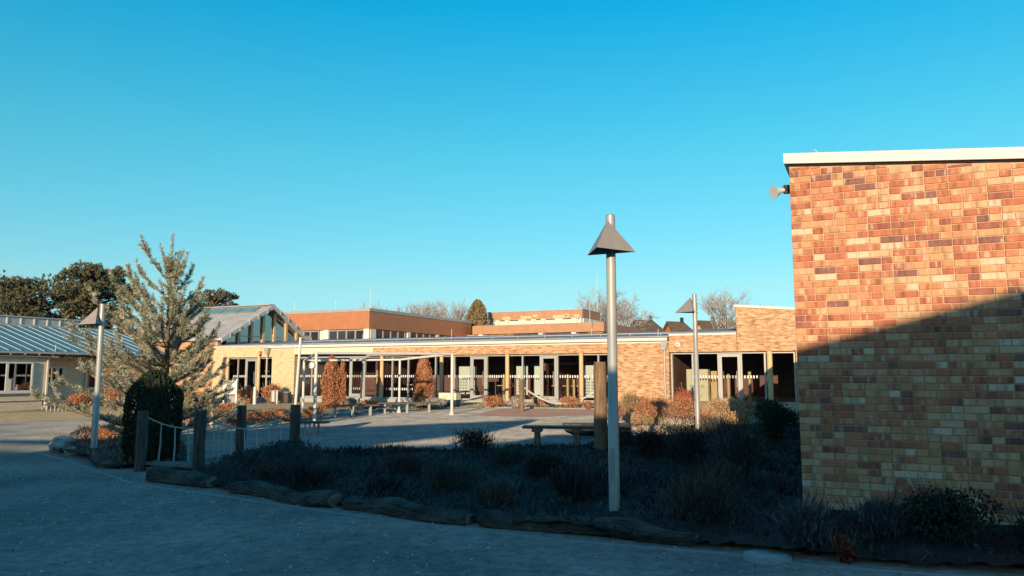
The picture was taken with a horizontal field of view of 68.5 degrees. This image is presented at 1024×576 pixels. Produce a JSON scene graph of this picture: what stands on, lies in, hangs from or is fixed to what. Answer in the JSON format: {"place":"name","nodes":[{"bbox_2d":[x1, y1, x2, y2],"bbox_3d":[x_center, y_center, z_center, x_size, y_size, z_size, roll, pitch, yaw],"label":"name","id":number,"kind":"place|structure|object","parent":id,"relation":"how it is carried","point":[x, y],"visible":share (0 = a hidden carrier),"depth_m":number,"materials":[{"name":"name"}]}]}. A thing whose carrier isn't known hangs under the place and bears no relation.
{"place":"outdoors","nodes":[
{"label":"outdoors","id":0,"kind":"place"},
{"bbox_2d":[77,408,666,457],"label":"courtyard","id":1,"kind":"structure","parent":0,"point":[424,429],"depth_m":20.73,"materials":[{"name":"concrete"}]},
{"bbox_2d":[300,421,329,435],"bbox_3d":[-5.350,3.768,20.103,0.850,0.410,0.404,-1,-7,6],"label":"bench","id":2,"kind":"object","parent":1,"relation":"on","point":[313,423],"visible":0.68,"depth_m":19.93,"materials":[{"name":"grey concrete"}]},
{"bbox_2d":[326,404,378,416],"bbox_3d":[-5.900,4.564,27.863,1.900,0.470,0.404,2,-7,-20],"label":"bench","id":3,"kind":"object","parent":1,"relation":"on","point":[352,410],"visible":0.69,"depth_m":27.78,"materials":[{"name":"grey concrete"}]},
{"bbox_2d":[301,352,453,420],"bbox_3d":[-5.905,3.689,28.179,5.450,2.486,5.541,5,-8,-37],"label":"pipe frame","id":4,"kind":"object","parent":1,"relation":"on","point":[316,360],"visible":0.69,"depth_m":27.57,"materials":[{"name":"white metal"}]},
{"bbox_2d":[481,393,505,407],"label":"shrub","id":5,"kind":"object","parent":1,"relation":"on","point":[491,402],"visible":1,"depth_m":31.36,"materials":[{"name":"orange plant"}]},
{"bbox_2d":[474,408,635,416],"bbox_3d":[1.299,4.529,27.387,6.646,0.145,4.301,-5,-8,36],"label":"play surface","id":6,"kind":"object","parent":1,"relation":"on","point":[534,412],"visible":0.75,"depth_m":27.42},
{"bbox_2d":[554,395,580,407],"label":"shrub","id":7,"kind":"object","parent":1,"relation":"on","point":[570,400],"visible":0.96,"depth_m":29.76,"materials":[{"name":"orange plant"}]},
{"bbox_2d":[522,425,631,446],"bbox_3d":[1.350,3.093,15.651,2.250,0.430,0.404,-1,-7,7],"label":"bench","id":8,"kind":"object","parent":1,"relation":"on","point":[576,430],"visible":0.72,"depth_m":15.56,"materials":[{"name":"brown wood"}]},
{"bbox_2d":[621,391,642,413],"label":"shrub","id":9,"kind":"object","parent":1,"relation":"on","point":[628,398],"visible":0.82,"depth_m":25.05,"materials":[{"name":"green plant"}]},
{"bbox_2d":[620,409,648,425],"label":"shrub","id":10,"kind":"object","parent":1,"relation":"on","point":[633,418],"visible":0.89,"depth_m":20.56,"materials":[{"name":"brown plant"}]},
{"bbox_2d":[624,395,663,421],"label":"shrub","id":11,"kind":"object","parent":1,"relation":"on","point":[648,408],"visible":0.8,"depth_m":21.98,"materials":[{"name":"orange plant"}]},
{"bbox_2d":[636,393,676,417],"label":"shrub","id":12,"kind":"object","parent":1,"relation":"on","point":[660,406],"visible":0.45,"depth_m":22.97,"materials":[{"name":"green plant"}]},
{"bbox_2d":[701,393,749,417],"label":"shrub","id":13,"kind":"object","parent":1,"relation":"on","point":[720,405],"visible":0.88,"depth_m":22.41,"materials":[{"name":"brown plant"}]},
{"bbox_2d":[0,388,798,413],"bbox_3d":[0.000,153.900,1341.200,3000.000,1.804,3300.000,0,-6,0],"label":"ground","id":14,"kind":"structure","parent":0,"point":[260,406],"depth_m":35.73,"materials":[{"name":"grey concrete"}]},
{"bbox_2d":[0,269,82,354],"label":"pine tree","id":15,"kind":"object","parent":14,"relation":"on","point":[17,298],"visible":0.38,"depth_m":55.92,"materials":[{"name":"green plant"}]},
{"bbox_2d":[65,393,93,406],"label":"shrub","id":16,"kind":"object","parent":14,"relation":"on","point":[78,399],"visible":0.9,"depth_m":41.61,"materials":[{"name":"orange plant"}]},
{"bbox_2d":[0,315,170,410],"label":"classroom building","id":17,"kind":"structure","parent":14,"relation":"on","point":[34,351],"depth_m":42.35,"materials":[{"name":"grey metal"}]},
{"bbox_2d":[0,362,33,393],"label":"window","id":18,"kind":"structure","parent":17,"relation":"in","point":[16,376],"depth_m":39.33,"materials":[{"name":"white glass"}]},
{"bbox_2d":[84,366,116,389],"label":"window","id":19,"kind":"structure","parent":17,"relation":"in","point":[89,382],"depth_m":44.34,"materials":[{"name":"white glass"}]},
{"bbox_2d":[48,259,141,357],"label":"pine tree","id":20,"kind":"object","parent":14,"relation":"on","point":[84,276],"visible":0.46,"depth_m":56.91,"materials":[{"name":"green plant"}]},
{"bbox_2d":[0,411,236,421],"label":"lawn verge","id":21,"kind":"structure","parent":14,"relation":"on","point":[26,416],"depth_m":32.64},
{"bbox_2d":[186,287,239,306],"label":"pine tree","id":22,"kind":"object","parent":14,"relation":"on","point":[219,296],"visible":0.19,"depth_m":61.68,"materials":[{"name":"green plant"}]},
{"bbox_2d":[122,304,315,401],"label":"gabled hall","id":23,"kind":"structure","parent":14,"relation":"on","point":[257,323],"depth_m":50.10,"materials":[{"name":"metal"}]},
{"bbox_2d":[237,384,259,403],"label":"shrub","id":24,"kind":"object","parent":14,"relation":"on","point":[248,398],"visible":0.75,"depth_m":41.58,"materials":[{"name":"orange plant"}]},
{"bbox_2d":[260,380,283,403],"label":"shrub","id":25,"kind":"object","parent":14,"relation":"on","point":[266,393],"visible":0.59,"depth_m":41.05,"materials":[{"name":"orange plant"}]},
{"bbox_2d":[294,337,301,404],"bbox_3d":[-9.678,3.954,33.971,0.275,3.455,0.130,0,-6,0],"label":"steel pole","id":26,"kind":"object","parent":14,"relation":"on","point":[298,370],"visible":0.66,"depth_m":33.94,"materials":[{"name":"white metal"}]},
{"bbox_2d":[320,355,340,407],"bbox_3d":[-8.329,4.343,34.736,0.950,2.575,0.976,-3,-7,24],"label":"cypress","id":27,"kind":"object","parent":14,"relation":"on","point":[330,390],"visible":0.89,"depth_m":34.51,"materials":[{"name":"brown plant"}]},
{"bbox_2d":[338,361,346,404],"bbox_3d":[-7.853,4.452,34.805,0.452,2.350,0.458,0,-6,0],"label":"cypress","id":28,"kind":"object","parent":14,"relation":"on","point":[343,380],"visible":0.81,"depth_m":34.73,"materials":[{"name":"brown plant"}]},
{"bbox_2d":[283,302,471,347],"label":"orange building","id":29,"kind":"structure","parent":14,"relation":"on","point":[361,323],"depth_m":62.51,"materials":[{"name":"paint"}]},
{"bbox_2d":[395,300,439,316],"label":"bare tree","id":30,"kind":"object","parent":14,"relation":"on","point":[415,308],"visible":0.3,"depth_m":97.72,"materials":[{"name":"grey plant"}]},
{"bbox_2d":[412,352,435,404],"bbox_3d":[-4.178,4.341,35.706,1.118,2.598,1.179,0,-6,0],"label":"cypress","id":31,"kind":"object","parent":14,"relation":"on","point":[424,385],"visible":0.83,"depth_m":35.49,"materials":[{"name":"brown plant"}]},
{"bbox_2d":[430,297,468,319],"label":"bare tree","id":32,"kind":"object","parent":14,"relation":"on","point":[460,314],"visible":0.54,"depth_m":97.83,"materials":[{"name":"grey plant"}]},
{"bbox_2d":[439,393,460,406],"bbox_3d":[-2.750,4.946,33.254,0.880,0.620,0.440,-3,-7,25],"label":"planter box","id":33,"kind":"object","parent":14,"relation":"on","point":[456,399],"visible":0.79,"depth_m":33.06,"materials":[{"name":"white paint"}]},
{"bbox_2d":[465,299,490,334],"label":"evergreen tree","id":34,"kind":"object","parent":14,"relation":"on","point":[477,315],"visible":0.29,"depth_m":76.58,"materials":[{"name":"green plant"}]},
{"bbox_2d":[212,304,798,402],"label":"school building","id":35,"kind":"structure","parent":14,"relation":"on","point":[759,343],"depth_m":37.72,"materials":[{"name":"tan-orange brick"},{"name":"clear glass"},{"name":"white metal"}]},
{"bbox_2d":[245,359,256,388],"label":"door","id":36,"kind":"structure","parent":35,"relation":"in","point":[251,364],"depth_m":44.05,"materials":[{"name":"grey metal"}]},
{"bbox_2d":[350,358,363,396],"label":"door","id":37,"kind":"structure","parent":35,"relation":"in","point":[351,372],"depth_m":40.74,"materials":[{"name":"grey metal"}]},
{"bbox_2d":[471,357,485,397],"bbox_3d":[-1.653,4.470,37.571,0.820,2.070,0.060,-3,-7,25],"label":"door","id":38,"kind":"structure","parent":35,"relation":"in","point":[472,363],"depth_m":37.61,"materials":[{"name":"grey metal"}]},
{"bbox_2d":[516,366,527,398],"bbox_3d":[0.511,4.712,37.177,0.620,1.680,0.073,-3,-7,25],"label":"display board","id":39,"kind":"object","parent":35,"relation":"on","point":[518,370],"visible":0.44,"depth_m":37.19,"materials":[{"name":"white"}]},
{"bbox_2d":[541,356,556,399],"bbox_3d":[1.759,4.283,35.927,0.800,2.070,0.107,-3,-7,25],"label":"door","id":40,"kind":"structure","parent":35,"relation":"in","point":[542,357],"depth_m":35.87,"materials":[{"name":"grey metal"}]},
{"bbox_2d":[583,365,593,397],"bbox_3d":[3.667,4.546,35.848,0.950,1.710,0.073,-3,-7,25],"label":"display board","id":41,"kind":"object","parent":35,"relation":"on","point":[588,382],"visible":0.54,"depth_m":35.83,"materials":[{"name":"white"}]},
{"bbox_2d":[686,369,710,400],"bbox_3d":[8.374,4.412,33.779,0.950,1.510,0.520,-3,-7,25],"label":"cupboard","id":42,"kind":"object","parent":35,"relation":"on","point":[704,385],"visible":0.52,"depth_m":33.51,"materials":[{"name":"grey metal"}]},
{"bbox_2d":[711,371,724,400],"bbox_3d":[9.246,4.455,33.801,0.500,1.430,0.520,-3,-7,25],"label":"cupboard","id":43,"kind":"object","parent":35,"relation":"on","point":[714,386],"visible":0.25,"depth_m":33.64,"materials":[{"name":"wood"}]},
{"bbox_2d":[719,354,741,401],"bbox_3d":[9.375,3.874,32.319,0.880,2.070,0.107,-3,-7,25],"label":"door","id":44,"kind":"structure","parent":35,"relation":"in","point":[720,355],"depth_m":32.38,"materials":[{"name":"grey metal"}]},
{"bbox_2d":[488,309,600,333],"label":"brown building","id":45,"kind":"structure","parent":14,"relation":"on","point":[540,316],"depth_m":77.32,"materials":[{"name":"brick"}]},
{"bbox_2d":[467,322,653,335],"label":"brown building","id":46,"kind":"structure","parent":14,"relation":"on","point":[553,328],"depth_m":71.05,"materials":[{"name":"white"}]},
{"bbox_2d":[575,287,643,324],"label":"bare tree","id":47,"kind":"object","parent":14,"relation":"on","point":[592,306],"visible":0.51,"depth_m":92.03,"materials":[{"name":"grey plant"}]},
{"bbox_2d":[595,292,658,329],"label":"bare tree","id":48,"kind":"object","parent":14,"relation":"on","point":[627,320],"visible":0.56,"depth_m":91.39,"materials":[{"name":"grey plant"}]},
{"bbox_2d":[630,316,664,331],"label":"house","id":49,"kind":"structure","parent":14,"relation":"on","point":[654,327],"depth_m":104.19,"materials":[{"name":"brown tile"}]},
{"bbox_2d":[663,317,691,330],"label":"house","id":50,"kind":"structure","parent":14,"relation":"on","point":[681,325],"depth_m":106.22,"materials":[{"name":"brown tile"}]},
{"bbox_2d":[697,285,774,328],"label":"bare tree","id":51,"kind":"object","parent":14,"relation":"on","point":[720,308],"visible":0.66,"depth_m":69.98,"materials":[{"name":"grey plant"}]},
{"bbox_2d":[783,147,1023,524],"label":"brick building","id":52,"kind":"structure","parent":14,"relation":"on","point":[908,269],"depth_m":7.92,"materials":[{"name":"orange-red brick"},{"name":"white metal"}]},
{"bbox_2d":[769,185,789,198],"bbox_3d":[3.133,-1.121,8.762,0.234,0.176,0.163,0,-6,0],"label":"horn loudspeaker","id":53,"kind":"object","parent":52,"relation":"attached to","point":[775,192],"visible":0.98,"depth_m":8.77,"materials":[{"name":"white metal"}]},
{"bbox_2d":[458,366,469,397],"bbox_3d":[-2.460,4.884,38.696,0.680,1.680,0.074,-3,-7,25],"label":"display board","id":54,"kind":"object","parent":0,"point":[464,385],"visible":0.97,"depth_m":38.67,"materials":[{"name":"white"}]},
{"bbox_2d":[0,406,1023,575],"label":"forecourt","id":55,"kind":"structure","parent":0,"point":[27,443],"depth_m":7.46,"materials":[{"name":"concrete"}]},
{"bbox_2d":[54,424,187,466],"bbox_3d":[-9.970,3.805,18.932,2.862,0.205,12.388,3,-7,-26],"label":"planting bed","id":56,"kind":"object","parent":55,"relation":"on","point":[183,455],"visible":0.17,"depth_m":16.50,"materials":[{"name":"soil"}]},
{"bbox_2d":[48,439,69,452],"bbox_3d":[-10.271,3.618,17.060,0.467,0.392,0.526,0,-6,0],"label":"rock","id":57,"kind":"object","parent":56,"relation":"on","point":[59,443],"visible":0.67,"depth_m":16.88,"materials":[{"name":"stone"}]},
{"bbox_2d":[79,304,107,447],"bbox_3d":[-8.965,2.038,16.141,0.582,3.396,0.503,-3,-7,27],"label":"lamp post","id":58,"kind":"object","parent":56,"relation":"on","point":[96,316],"visible":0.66,"depth_m":16.07,"materials":[{"name":"metal"}]},
{"bbox_2d":[85,448,112,467],"bbox_3d":[-8.133,3.350,14.786,0.331,0.311,2.160,4,-8,-33],"label":"rock","id":59,"kind":"object","parent":56,"relation":"on","point":[97,459],"visible":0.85,"depth_m":14.06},
{"bbox_2d":[52,422,190,464],"bbox_3d":[-9.975,3.728,18.994,2.880,0.348,12.212,3,-7,-28],"label":"ground cover","id":60,"kind":"object","parent":56,"relation":"on","point":[102,445],"visible":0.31,"depth_m":17.07,"materials":[{"name":"brown plant"}]},
{"bbox_2d":[28,232,248,435],"bbox_3d":[-9.374,1.236,19.070,4.356,5.509,4.748,-2,-7,13],"label":"pine tree","id":61,"kind":"object","parent":56,"relation":"on","point":[178,318],"visible":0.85,"depth_m":18.94,"materials":[{"name":"green plant"}]},
{"bbox_2d":[121,369,184,465],"bbox_3d":[-6.955,2.524,14.565,1.109,1.924,1.108,0,-6,0],"label":"juniper","id":62,"kind":"object","parent":56,"relation":"on","point":[149,390],"visible":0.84,"depth_m":14.28,"materials":[{"name":"green plant"}]},
{"bbox_2d":[145,466,217,487],"bbox_3d":[-5.083,2.951,11.669,1.588,0.304,0.371,-4,-8,33],"label":"rock","id":63,"kind":"object","parent":55,"relation":"on","point":[165,475],"visible":0.79,"depth_m":11.59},
{"bbox_2d":[134,405,300,471],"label":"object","id":64,"kind":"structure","parent":55,"relation":"on","point":[199,460],"depth_m":13.37,"materials":[{"name":"brown wood"}]},
{"bbox_2d":[182,412,325,424],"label":"ground cover","id":65,"kind":"object","parent":55,"relation":"on","point":[269,419],"visible":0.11,"depth_m":26.39,"materials":[{"name":"brown plant"}]},
{"bbox_2d":[246,409,274,421],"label":"shrub","id":66,"kind":"object","parent":55,"relation":"on","point":[256,415],"visible":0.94,"depth_m":25.64,"materials":[{"name":"orange plant"}]},
{"bbox_2d":[0,457,995,575],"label":"fallen leaves","id":67,"kind":"object","parent":55,"relation":"on","point":[386,552],"visible":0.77,"depth_m":7.91,"materials":[{"name":"brown plant"}]},
{"bbox_2d":[41,453,967,575],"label":"edging kerb","id":68,"kind":"structure","parent":55,"relation":"on","point":[626,545],"depth_m":7.44,"materials":[{"name":"concrete"}]},
{"bbox_2d":[562,423,630,437],"bbox_3d":[1.950,3.328,17.335,1.560,0.410,0.480,-1,-7,8],"label":"bench","id":69,"kind":"object","parent":55,"relation":"on","point":[587,432],"visible":0.32,"depth_m":17.21,"materials":[{"name":"brown wood"}]},
{"bbox_2d":[200,421,1023,565],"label":"planting bed","id":70,"kind":"object","parent":55,"relation":"on","point":[951,552],"visible":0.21,"depth_m":9.05,"materials":[{"name":"soil"}]},
{"bbox_2d":[248,456,295,479],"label":"shrub","id":71,"kind":"object","parent":70,"relation":"on","point":[263,470],"visible":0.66,"depth_m":11.35,"materials":[{"name":"green plant"}]},
{"bbox_2d":[229,480,341,507],"bbox_3d":[-3.069,2.758,10.062,2.226,0.282,0.327,-5,-8,40],"label":"log","id":72,"kind":"object","parent":70,"relation":"on","point":[315,498],"visible":0.88,"depth_m":9.80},
{"bbox_2d":[267,453,346,488],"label":"shrub","id":73,"kind":"object","parent":70,"relation":"on","point":[303,476],"visible":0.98,"depth_m":10.48,"materials":[{"name":"green plant"}]},
{"bbox_2d":[360,471,407,496],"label":"shrub","id":74,"kind":"object","parent":70,"relation":"on","point":[382,482],"visible":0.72,"depth_m":9.61,"materials":[{"name":"green plant"}]},
{"bbox_2d":[375,447,432,473],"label":"shrub","id":75,"kind":"object","parent":70,"relation":"on","point":[405,462],"visible":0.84,"depth_m":11.55,"materials":[{"name":"green plant"}]},
{"bbox_2d":[341,496,474,524],"bbox_3d":[-1.260,2.583,8.714,1.941,0.289,0.305,-5,-8,37],"label":"log","id":76,"kind":"object","parent":70,"relation":"on","point":[400,507],"visible":0.88,"depth_m":8.53,"materials":[{"name":"wood"}]},
{"bbox_2d":[410,456,488,492],"bbox_3d":[-0.827,2.496,9.884,1.049,0.607,0.982,0,-6,0],"label":"shrub","id":77,"kind":"object","parent":70,"relation":"on","point":[444,479],"visible":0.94,"depth_m":9.83,"materials":[{"name":"teal plant"}]},
{"bbox_2d":[445,423,503,451],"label":"shrub","id":78,"kind":"object","parent":70,"relation":"on","point":[475,439],"visible":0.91,"depth_m":13.71,"materials":[{"name":"green plant"}]},
{"bbox_2d":[462,476,528,506],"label":"shrub","id":79,"kind":"object","parent":70,"relation":"on","point":[497,491],"visible":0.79,"depth_m":8.80,"materials":[{"name":"green plant"}]},
{"bbox_2d":[488,441,530,464],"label":"shrub","id":80,"kind":"object","parent":70,"relation":"on","point":[506,454],"visible":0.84,"depth_m":12.25,"materials":[{"name":"teal plant"}]},
{"bbox_2d":[506,447,579,477],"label":"shrub","id":81,"kind":"object","parent":70,"relation":"on","point":[545,462],"visible":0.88,"depth_m":10.94,"materials":[{"name":"green plant"}]},
{"bbox_2d":[538,459,605,500],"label":"shrub","id":82,"kind":"object","parent":70,"relation":"on","point":[574,481],"visible":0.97,"depth_m":9.07,"materials":[{"name":"green plant"}]},
{"bbox_2d":[478,509,699,546],"bbox_3d":[0.727,2.417,7.579,2.302,0.260,0.320,-3,-7,27],"label":"log","id":83,"kind":"object","parent":70,"relation":"on","point":[494,519],"visible":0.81,"depth_m":7.46,"materials":[{"name":"wood"}]},
{"bbox_2d":[593,362,606,450],"bbox_3d":[1.712,2.465,14.563,0.268,2.061,0.266,0,-6,0],"label":"wooden post","id":84,"kind":"object","parent":70,"relation":"on","point":[600,403],"visible":0.77,"depth_m":14.49,"materials":[{"name":"brown wood"}]},
{"bbox_2d":[577,453,639,484],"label":"shrub","id":85,"kind":"object","parent":70,"relation":"on","point":[602,473],"visible":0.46,"depth_m":10.09,"materials":[{"name":"green plant"}]},
{"bbox_2d":[196,419,1023,563],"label":"ground cover","id":86,"kind":"object","parent":70,"relation":"on","point":[787,449],"visible":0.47,"depth_m":10.05,"materials":[{"name":"plant"}]},
{"bbox_2d":[588,214,634,511],"bbox_3d":[1.016,0.922,8.380,0.582,3.556,0.503,4,-8,-34],"label":"lamp post","id":87,"kind":"object","parent":70,"relation":"on","point":[610,242],"visible":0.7,"depth_m":8.40,"materials":[{"name":"metal"}]},
{"bbox_2d":[607,426,636,446],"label":"shrub","id":88,"kind":"object","parent":70,"relation":"on","point":[622,438],"visible":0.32,"depth_m":14.90,"materials":[{"name":"green plant"}]},
{"bbox_2d":[620,420,671,457],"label":"shrub","id":89,"kind":"object","parent":70,"relation":"on","point":[653,438],"visible":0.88,"depth_m":12.59,"materials":[{"name":"green plant"}]},
{"bbox_2d":[675,294,700,428],"bbox_3d":[4.380,1.907,18.266,0.503,3.516,0.582,4,-8,-34],"label":"lamp post","id":90,"kind":"object","parent":70,"relation":"on","point":[689,305],"visible":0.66,"depth_m":18.15,"materials":[{"name":"metal"}]},
{"bbox_2d":[653,415,725,465],"bbox_3d":[2.823,2.465,11.890,1.058,0.916,1.180,2,-7,-16],"label":"shrub","id":91,"kind":"object","parent":70,"relation":"on","point":[692,444],"visible":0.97,"depth_m":11.81,"materials":[{"name":"green plant"}]},
{"bbox_2d":[654,459,746,522],"bbox_3d":[1.998,2.180,7.994,0.973,0.712,0.951,-2,-7,15],"label":"shrub","id":92,"kind":"object","parent":70,"relation":"on","point":[698,494],"visible":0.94,"depth_m":7.86,"materials":[{"name":"green plant"}]},
{"bbox_2d":[684,452,745,496],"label":"shrub","id":93,"kind":"object","parent":70,"relation":"on","point":[734,472],"visible":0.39,"depth_m":9.14,"materials":[{"name":"green plant"}]},
{"bbox_2d":[696,411,737,432],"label":"shrub","id":94,"kind":"object","parent":70,"relation":"on","point":[706,423],"visible":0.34,"depth_m":16.74,"materials":[{"name":"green plant"}]},
{"bbox_2d":[707,415,757,453],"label":"shrub","id":95,"kind":"object","parent":70,"relation":"on","point":[722,428],"visible":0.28,"depth_m":13.36,"materials":[{"name":"green plant"}]},
{"bbox_2d":[705,412,774,479],"bbox_3d":[3.170,2.245,10.520,0.838,1.053,0.884,-6,-9,41],"label":"shrub","id":96,"kind":"object","parent":70,"relation":"on","point":[741,448],"visible":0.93,"depth_m":10.42,"materials":[{"name":"green plant"}]},
{"bbox_2d":[754,392,790,442],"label":"shrub","id":97,"kind":"object","parent":70,"relation":"on","point":[775,421],"visible":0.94,"depth_m":15.12,"materials":[{"name":"green plant"}]},
{"bbox_2d":[765,403,799,427],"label":"shrub","id":98,"kind":"object","parent":70,"relation":"on","point":[791,417],"visible":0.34,"depth_m":17.98,"materials":[{"name":"green plant"}]},
{"bbox_2d":[768,488,838,555],"bbox_3d":[2.615,2.084,6.684,0.624,0.599,0.661,0,-6,0],"label":"shrub","id":99,"kind":"object","parent":70,"relation":"on","point":[804,522],"visible":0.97,"depth_m":6.63,"materials":[{"name":"green plant"}]},
{"bbox_2d":[827,529,856,563],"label":"shrub","id":100,"kind":"object","parent":70,"relation":"on","point":[842,544],"visible":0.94,"depth_m":6.27,"materials":[{"name":"red plant"}]},
{"bbox_2d":[831,484,917,543],"bbox_3d":[3.261,2.059,6.713,0.699,0.625,0.668,0,-6,0],"label":"shrub","id":101,"kind":"object","parent":70,"relation":"on","point":[878,516],"visible":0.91,"depth_m":6.65,"materials":[{"name":"green plant"}]},
{"bbox_2d":[891,475,1003,545],"bbox_3d":[3.799,2.010,6.604,0.863,0.676,0.871,-5,-8,36],"label":"shrub","id":102,"kind":"object","parent":70,"relation":"on","point":[932,514],"visible":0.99,"depth_m":6.50,"materials":[{"name":"green plant"}]},
{"bbox_2d":[988,489,1023,545],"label":"shrub","id":103,"kind":"object","parent":70,"relation":"on","point":[1020,526],"visible":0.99,"depth_m":6.42,"materials":[{"name":"green plant"}]},
{"bbox_2d":[743,549,791,564],"bbox_3d":[2.200,2.333,6.478,0.400,0.090,0.400,0,-6,0],"label":"manhole cover","id":104,"kind":"object","parent":55,"relation":"on","point":[766,556],"visible":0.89,"depth_m":6.38,"materials":[{"name":"metal"}]},
{"bbox_2d":[0,0,1023,331],"label":"sky","id":105,"kind":"structure","parent":0,"point":[306,155],"materials":[{"name":"blue"}]},
{"bbox_2d":[628,402,799,427],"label":"gravel verge","id":106,"kind":"structure","parent":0,"point":[793,404],"depth_m":24.62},
{"bbox_2d":[661,391,701,420],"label":"shrub","id":107,"kind":"object","parent":106,"relation":"on","point":[686,404],"visible":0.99,"depth_m":21.92,"materials":[{"name":"orange plant"}]},
{"bbox_2d":[712,408,757,424],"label":"shrub","id":108,"kind":"object","parent":106,"relation":"on","point":[733,416],"visible":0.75,"depth_m":18.98,"materials":[{"name":"brown plant"}]},
{"bbox_2d":[747,396,785,421],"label":"shrub","id":109,"kind":"object","parent":106,"relation":"on","point":[758,406],"visible":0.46,"depth_m":20.28,"materials":[{"name":"green plant"}]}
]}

